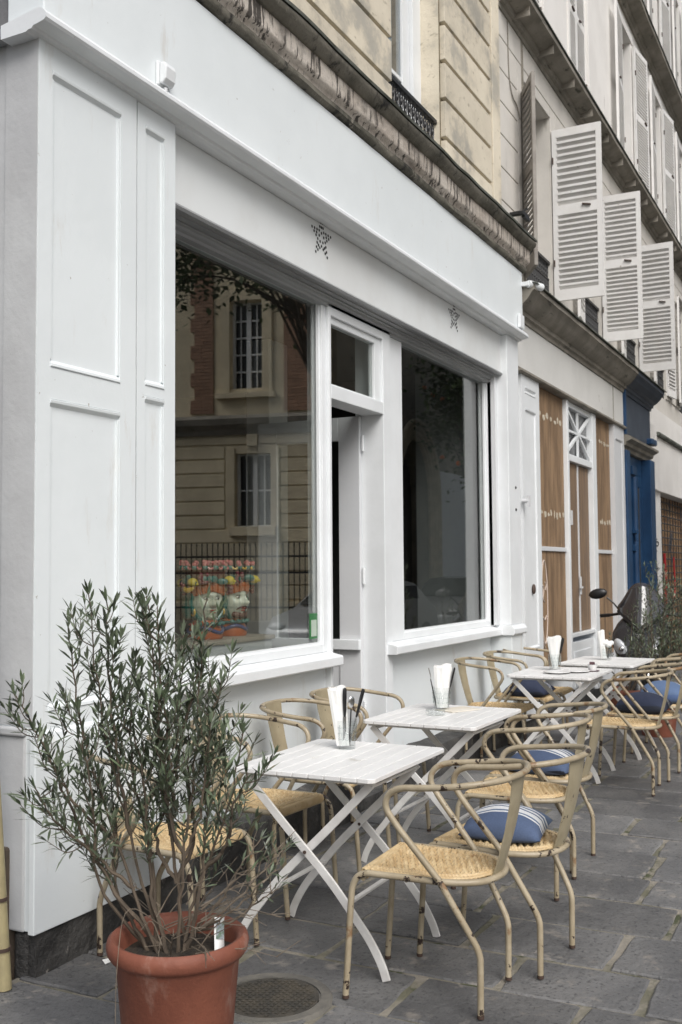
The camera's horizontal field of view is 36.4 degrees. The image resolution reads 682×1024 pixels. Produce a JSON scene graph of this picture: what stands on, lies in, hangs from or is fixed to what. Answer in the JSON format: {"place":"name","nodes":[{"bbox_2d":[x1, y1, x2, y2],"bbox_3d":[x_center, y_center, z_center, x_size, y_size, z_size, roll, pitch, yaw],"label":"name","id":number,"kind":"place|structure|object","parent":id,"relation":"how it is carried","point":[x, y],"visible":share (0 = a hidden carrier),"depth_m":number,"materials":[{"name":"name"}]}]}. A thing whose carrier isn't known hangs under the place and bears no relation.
{"place":"outdoors","nodes":[
{"label":"outdoors","id":0,"kind":"place"},
{"bbox_2d":[0,660,681,1023],"bbox_3d":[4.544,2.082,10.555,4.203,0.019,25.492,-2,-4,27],"label":"pavement","id":1,"kind":"structure","parent":0,"point":[618,866],"depth_m":4.33,"materials":[{"name":"stone"}]},
{"bbox_2d":[0,786,11,991],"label":"bamboo pole","id":2,"kind":"object","parent":1,"relation":"on","point":[5,972],"visible":1,"depth_m":3.78,"materials":[{"name":"wood"}]},
{"bbox_2d":[88,735,259,955],"bbox_3d":[-0.710,1.352,4.197,0.631,0.812,0.540,-2,-4,29],"label":"rattan armchair","id":3,"kind":"object","parent":1,"relation":"on","point":[165,848],"visible":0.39,"depth_m":4.11,"materials":[{"name":"brown wicker"}]},
{"bbox_2d":[106,911,248,1023],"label":"terracotta pot","id":4,"kind":"object","parent":1,"relation":"on","point":[190,986],"visible":0.79,"depth_m":2.93,"materials":[{"name":"ceramic"}]},
{"bbox_2d":[0,578,301,1023],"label":"olive shrub","id":5,"kind":"object","parent":4,"relation":"in","point":[165,780],"visible":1,"depth_m":3.08,"materials":[{"name":"green plant"}]},
{"bbox_2d":[214,917,223,949],"bbox_3d":[-0.359,1.260,3.059,0.030,0.119,0.062,0,-3,-6],"label":"plant label","id":6,"kind":"object","parent":4,"relation":"in","point":[219,940],"visible":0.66,"depth_m":3.06,"materials":[{"name":"white plastic"}]},
{"bbox_2d":[190,713,337,919],"bbox_3d":[-0.390,1.387,4.865,0.631,0.812,0.541,-2,-4,31],"label":"rattan armchair","id":7,"kind":"object","parent":1,"relation":"on","point":[286,802],"visible":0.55,"depth_m":4.86,"materials":[{"name":"brown wicker"}]},
{"bbox_2d":[234,973,332,1023],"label":"manhole cover","id":8,"kind":"object","parent":1,"relation":"on","point":[270,998],"visible":0.88,"depth_m":3.67,"materials":[{"name":"metal"}]},
{"bbox_2d":[259,698,391,871],"bbox_3d":[-0.104,1.418,5.467,0.631,0.812,0.541,-2,-3,24],"label":"rattan armchair","id":9,"kind":"object","parent":1,"relation":"on","point":[273,708],"visible":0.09,"depth_m":5.52,"materials":[{"name":"brown"}]},
{"bbox_2d":[234,739,443,981],"bbox_3d":[0.013,1.391,4.296,0.705,0.744,0.760,-2,-4,26],"label":"folding table","id":10,"kind":"object","parent":1,"relation":"on","point":[369,766],"visible":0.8,"depth_m":4.15,"materials":[{"name":"white wood"}]},
{"bbox_2d":[309,687,430,843],"bbox_3d":[0.143,1.445,5.993,0.631,0.812,0.541,-2,-4,28],"label":"rattan armchair","id":11,"kind":"object","parent":1,"relation":"on","point":[325,715],"visible":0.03,"depth_m":6.10,"materials":[{"name":"brown"}]},
{"bbox_2d":[342,758,530,1019],"bbox_3d":[0.374,1.319,3.762,0.631,0.812,0.541,-2,-3,24],"label":"rattan armchair","id":12,"kind":"object","parent":1,"relation":"on","point":[408,859],"visible":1,"depth_m":3.67,"materials":[{"name":"brown metal"}]},
{"bbox_2d":[361,703,520,862],"bbox_3d":[0.559,1.456,5.538,0.705,0.744,0.760,-2,-4,28],"label":"folding table","id":13,"kind":"object","parent":1,"relation":"on","point":[426,721],"visible":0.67,"depth_m":5.39,"materials":[{"name":"white wood"}]},
{"bbox_2d":[434,706,480,712],"bbox_3d":[0.645,1.089,5.721,0.210,0.004,0.150,2,-4,-35],"label":"menu card","id":14,"kind":"object","parent":13,"relation":"on","point":[457,709],"visible":1,"depth_m":5.70,"materials":[{"name":"beige paper"}]},
{"bbox_3d":[0.555,1.030,5.725,0.104,0.125,0.104,-2,-4,27],"label":"glass tumbler","id":15,"kind":"object","parent":13,"relation":"on","visible":0},
{"bbox_2d":[428,668,436,707],"bbox_3d":[0.507,0.970,5.722,0.048,0.217,0.018,-1,-3,13],"label":"fork","id":16,"kind":"object","parent":15,"relation":"in","point":[432,688],"visible":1,"depth_m":5.72,"materials":[{"name":"silver metal"}]},
{"bbox_2d":[434,663,451,707],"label":"paper napkins","id":17,"kind":"object","parent":15,"relation":"in","point":[442,675],"visible":1,"depth_m":5.71,"materials":[{"name":"white paper"}]},
{"bbox_2d":[448,667,454,695],"bbox_3d":[0.605,0.968,5.727,0.057,0.219,0.019,-1,-3,18],"label":"knife","id":18,"kind":"object","parent":15,"relation":"in","point":[453,672],"visible":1,"depth_m":5.72,"materials":[{"name":"black"}]},
{"bbox_2d":[454,657,541,758],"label":"rattan armchair","id":19,"kind":"object","parent":1,"relation":"on","point":[462,665],"visible":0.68,"depth_m":8.14,"materials":[{"name":"brown wicker"}]},
{"bbox_2d":[417,743,590,979],"bbox_3d":[0.672,1.337,4.112,0.631,0.812,0.541,-2,-4,31],"label":"rattan armchair","id":20,"kind":"object","parent":1,"relation":"on","point":[552,843],"visible":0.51,"depth_m":3.97,"materials":[{"name":"brown metal"}]},
{"bbox_2d":[458,803,552,842],"bbox_3d":[0.658,1.233,4.128,0.320,0.124,0.294,-2,0,21],"label":"seat cushion","id":21,"kind":"object","parent":20,"relation":"on","point":[532,824],"visible":0.71,"depth_m":4.04,"materials":[{"name":"fabric"}]},
{"bbox_2d":[451,712,591,900],"bbox_3d":[0.893,1.385,5.005,0.631,0.812,0.541,-2,-4,25],"label":"rattan armchair","id":22,"kind":"object","parent":1,"relation":"on","point":[546,791],"visible":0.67,"depth_m":4.90,"materials":[{"name":"brown"}]},
{"bbox_2d":[483,650,565,751],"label":"rattan armchair","id":23,"kind":"object","parent":1,"relation":"on","point":[543,700],"visible":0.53,"depth_m":8.63,"materials":[{"name":"brown"}]},
{"bbox_2d":[502,679,555,696],"bbox_3d":[1.571,1.468,8.653,0.360,0.147,0.331,-2,-1,29],"label":"seat cushion","id":24,"kind":"object","parent":23,"relation":"on","point":[534,688],"visible":0.59,"depth_m":8.53,"materials":[{"name":"blue fabric"}]},
{"bbox_2d":[502,647,578,742],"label":"rattan armchair","id":25,"kind":"object","parent":1,"relation":"on","point":[561,691],"visible":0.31,"depth_m":9.10,"materials":[{"name":"brown"}]},
{"bbox_2d":[479,702,607,873],"bbox_3d":[1.080,1.407,5.435,0.631,0.812,0.541,-2,-4,30],"label":"rattan armchair","id":26,"kind":"object","parent":1,"relation":"on","point":[597,712],"visible":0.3,"depth_m":5.29,"materials":[{"name":"brown metal"}]},
{"bbox_2d":[510,749,584,775],"bbox_3d":[1.063,1.300,5.447,0.350,0.133,0.322,-2,-1,30],"label":"seat cushion","id":27,"kind":"object","parent":26,"relation":"on","point":[545,755],"visible":0.38,"depth_m":5.34,"materials":[{"name":"fabric"}]},
{"bbox_2d":[507,666,615,783],"bbox_3d":[1.657,1.572,7.770,0.705,0.744,0.760,-2,-4,26],"label":"folding table","id":28,"kind":"object","parent":1,"relation":"on","point":[538,674],"visible":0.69,"depth_m":7.58,"materials":[{"name":"white wood"}]},
{"bbox_2d":[543,670,569,673],"bbox_3d":[1.597,1.186,7.668,0.200,0.015,0.200,-2,-4,27],"label":"plate","id":29,"kind":"object","parent":28,"relation":"on","point":[556,671],"visible":1,"depth_m":7.69,"materials":[{"name":"white ceramic"}]},
{"bbox_2d":[564,669,589,672],"bbox_3d":[1.759,1.189,7.743,0.200,0.015,0.200,-2,-4,27],"label":"plate","id":30,"kind":"object","parent":28,"relation":"on","point":[577,670],"visible":0.98,"depth_m":7.78,"materials":[{"name":"white ceramic"}]},
{"bbox_2d":[588,662,599,671],"bbox_3d":[1.893,1.164,7.810,0.108,0.070,0.110,-2,-4,27],"label":"sugar pot","id":31,"kind":"object","parent":28,"relation":"on","point":[592,666],"visible":0.95,"depth_m":7.79,"materials":[{"name":"white ceramic"}]},
{"bbox_2d":[558,656,655,759],"bbox_3d":[2.236,1.618,8.669,0.705,0.744,0.760,-2,-4,30],"label":"folding table","id":32,"kind":"object","parent":1,"relation":"on","point":[630,664],"visible":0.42,"depth_m":8.50,"materials":[{"name":"white wood"}]},
{"bbox_2d":[609,686,641,710],"bbox_3d":[2.792,1.892,10.113,0.394,0.340,0.394,-2,-4,27],"label":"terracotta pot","id":33,"kind":"object","parent":1,"relation":"on","point":[613,700],"visible":0.14,"depth_m":10.02,"materials":[{"name":"ceramic"}]},
{"bbox_2d":[606,587,656,690],"bbox_3d":[2.817,1.255,10.127,0.615,1.067,0.349,-1,-3,6],"label":"olive shrub","id":34,"kind":"object","parent":33,"relation":"on","point":[638,655],"visible":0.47,"depth_m":10.16,"materials":[{"name":"green plant"}]},
{"bbox_2d":[586,669,673,795],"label":"rattan armchair","id":35,"kind":"object","parent":1,"relation":"on","point":[621,721],"visible":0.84,"depth_m":7.01,"materials":[{"name":"brown metal"}]},
{"bbox_2d":[589,583,681,690],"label":"motor scooter","id":36,"kind":"object","parent":1,"relation":"on","point":[631,596],"visible":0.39,"depth_m":10.71,"materials":[{"name":"grey"}]},
{"bbox_2d":[598,663,681,781],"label":"rattan armchair","id":37,"kind":"object","parent":1,"relation":"on","point":[669,715],"visible":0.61,"depth_m":7.52,"materials":[{"name":"brown"}]},
{"bbox_2d":[615,692,672,713],"bbox_3d":[2.223,1.402,7.625,0.370,0.154,0.340,-2,-1,27],"label":"seat cushion","id":38,"kind":"object","parent":37,"relation":"on","point":[649,703],"visible":0.79,"depth_m":7.51,"materials":[{"name":"blue fabric"}]},
{"bbox_2d":[622,657,681,762],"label":"rattan armchair","id":39,"kind":"object","parent":1,"relation":"on","point":[672,707],"visible":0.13,"depth_m":8.08,"materials":[{"name":"brown wicker"}]},
{"bbox_2d":[640,680,681,703],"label":"seat cushion","id":40,"kind":"object","parent":39,"relation":"on","point":[673,691],"visible":0.51,"depth_m":8.06,"materials":[{"name":"blue fabric"}]},
{"bbox_2d":[634,653,681,742],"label":"rattan armchair","id":41,"kind":"object","parent":1,"relation":"on","point":[673,675],"visible":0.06,"depth_m":8.90,"materials":[{"name":"brown wicker"}]},
{"bbox_2d":[641,709,676,737],"bbox_3d":[2.874,1.842,9.399,0.414,0.360,0.414,-2,-4,27],"label":"terracotta pot","id":42,"kind":"object","parent":1,"relation":"on","point":[664,731],"visible":0.12,"depth_m":9.25,"materials":[{"name":"ceramic"}]},
{"bbox_2d":[628,559,681,680],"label":"olive shrub","id":43,"kind":"object","parent":42,"relation":"on","point":[672,648],"visible":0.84,"depth_m":9.45,"materials":[{"name":"green plant"}]},
{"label":"road","id":44,"kind":"structure","parent":0,"visible":0},
{"bbox_2d":[0,0,537,979],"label":"cafe building","id":45,"kind":"structure","parent":44,"relation":"on","point":[264,266],"depth_m":6.12,"materials":[{"name":"white paint"}]},
{"bbox_2d":[156,60,175,91],"bbox_3d":[-0.789,-1.965,4.690,0.055,0.133,0.090,-2,-4,27],"label":"motion detector","id":46,"kind":"object","parent":45,"relation":"attached to","point":[165,76],"visible":0.98,"depth_m":4.66,"materials":[{"name":"grey paint"}]},
{"bbox_2d":[175,634,274,660],"bbox_3d":[-0.982,1.249,5.758,0.560,1.060,1.480,-2,-4,27],"label":"display shelf","id":47,"kind":"object","parent":45,"relation":"on","point":[251,642],"visible":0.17,"depth_m":5.99,"materials":[{"name":"grey wood"}]},
{"bbox_2d":[177,560,235,639],"bbox_3d":[-0.777,0.501,5.970,0.339,0.452,0.314,2,-4,-33],"label":"head vase","id":48,"kind":"object","parent":47,"relation":"on","point":[196,578],"visible":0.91,"depth_m":5.87,"materials":[{"name":"multicoloured ceramic"}]},
{"bbox_2d":[208,560,260,635],"bbox_3d":[-0.669,0.516,6.255,0.318,0.452,0.340,-3,-4,33],"label":"head vase","id":49,"kind":"object","parent":47,"relation":"on","point":[237,607],"visible":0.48,"depth_m":6.16,"materials":[{"name":"multicoloured ceramic"}]},
{"bbox_2d":[175,238,342,694],"bbox_3d":[-0.494,-0.233,5.689,0.185,2.285,1.845,-2,-4,27],"label":"window frame","id":50,"kind":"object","parent":45,"relation":"in","point":[264,664],"depth_m":6.40,"materials":[{"name":"white wood"}]},
{"bbox_2d":[258,416,365,741],"bbox_3d":[-0.223,0.591,7.384,0.856,2.505,0.082,-2,-4,27],"label":"door","id":51,"kind":"structure","parent":45,"relation":"in","point":[346,431],"depth_m":7.30,"materials":[{"name":"grey paint"}]},
{"bbox_2d":[388,0,420,125],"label":"casement window","id":52,"kind":"structure","parent":45,"relation":"in","point":[408,47],"depth_m":8.43,"materials":[{"name":"white glass"}]},
{"bbox_2d":[387,337,501,654],"bbox_3d":[0.875,-0.094,8.363,0.185,2.285,2.540,-2,-4,27],"label":"display window","id":53,"kind":"structure","parent":45,"relation":"in","point":[417,639],"depth_m":7.77,"materials":[{"name":"white wood"}]},
{"bbox_2d":[498,0,681,733],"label":"shuttered building","id":54,"kind":"structure","parent":44,"relation":"on","point":[591,128],"depth_m":12.39,"materials":[{"name":"paint"}]},
{"bbox_2d":[521,280,543,290],"bbox_3d":[1.780,-2.100,9.617,0.240,0.075,0.096,2,-4,-36],"label":"security camera","id":55,"kind":"object","parent":54,"relation":"attached to","point":[529,284],"visible":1,"depth_m":9.57,"materials":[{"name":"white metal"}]},
{"bbox_2d":[569,463,590,631],"bbox_3d":[2.705,0.406,11.798,0.090,1.890,1.060,-2,-4,27],"label":"shop door","id":56,"kind":"structure","parent":54,"relation":"in","point":[579,505],"depth_m":11.85,"materials":[{"name":"brown wood"}]},
{"bbox_2d":[630,456,643,584],"bbox_3d":[4.133,0.728,14.632,0.148,3.030,1.330,-2,-4,27],"label":"blue door","id":57,"kind":"structure","parent":54,"relation":"in","point":[635,465],"depth_m":14.64,"materials":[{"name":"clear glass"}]},
{"bbox_3d":[0.025,0.967,4.515,0.092,0.125,0.092,-2,-4,27],"label":"glass tumbler","id":58,"kind":"object","parent":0,"visible":0},
{"bbox_2d":[327,685,349,745],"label":"paper napkins","id":59,"kind":"object","parent":58,"relation":"in","point":[335,694],"visible":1,"depth_m":4.50,"materials":[{"name":"white paper"}]},
{"bbox_2d":[343,688,346,739],"bbox_3d":[0.017,0.888,4.496,0.019,0.250,0.012,0,-3,-16],"label":"knife","id":60,"kind":"object","parent":58,"relation":"in","point":[344,707],"visible":1,"depth_m":4.50,"materials":[{"name":"black"}]},
{"bbox_2d":[348,696,354,744],"bbox_3d":[0.040,0.906,4.495,0.031,0.214,0.030,-2,-4,27],"label":"spoon","id":61,"kind":"object","parent":58,"relation":"in","point":[351,701],"visible":1,"depth_m":4.50,"materials":[{"name":"silver metal"}]},
{"bbox_2d":[350,689,362,742],"bbox_3d":[0.067,0.893,4.522,0.067,0.243,0.019,0,-3,-11],"label":"knife","id":62,"kind":"object","parent":58,"relation":"in","point":[356,714],"visible":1,"depth_m":4.52,"materials":[{"name":"black"}]},
{"bbox_2d":[351,689,364,735],"bbox_3d":[0.070,0.893,4.520,0.070,0.242,0.019,-1,-3,8],"label":"knife","id":63,"kind":"object","parent":58,"relation":"in","point":[361,699],"visible":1,"depth_m":4.51,"materials":[{"name":"black"}]},
{"bbox_3d":[1.626,1.142,7.881,0.100,0.125,0.100,-2,-4,27],"label":"glass tumbler","id":64,"kind":"object","parent":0,"visible":0},
{"bbox_2d":[547,635,561,668],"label":"paper napkins","id":65,"kind":"object","parent":64,"relation":"in","point":[554,643],"visible":1,"depth_m":7.86,"materials":[{"name":"white paper"}]},
{"bbox_3d":[2.242,1.189,8.755,0.096,0.120,0.096,-2,-4,27],"label":"glass tumbler","id":66,"kind":"object","parent":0,"visible":0},
{"bbox_2d":[597,630,606,657],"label":"paper napkins","id":67,"kind":"object","parent":66,"relation":"in","point":[601,636],"visible":1,"depth_m":8.74,"materials":[{"name":"white paper"}]},
{"bbox_2d":[603,639,613,647],"bbox_3d":[2.256,1.112,8.768,0.104,0.070,0.073,3,-4,-43],"label":"crumpled paper","id":68,"kind":"object","parent":66,"relation":"in","point":[607,643],"visible":1,"depth_m":8.74,"materials":[{"name":"white paper"}]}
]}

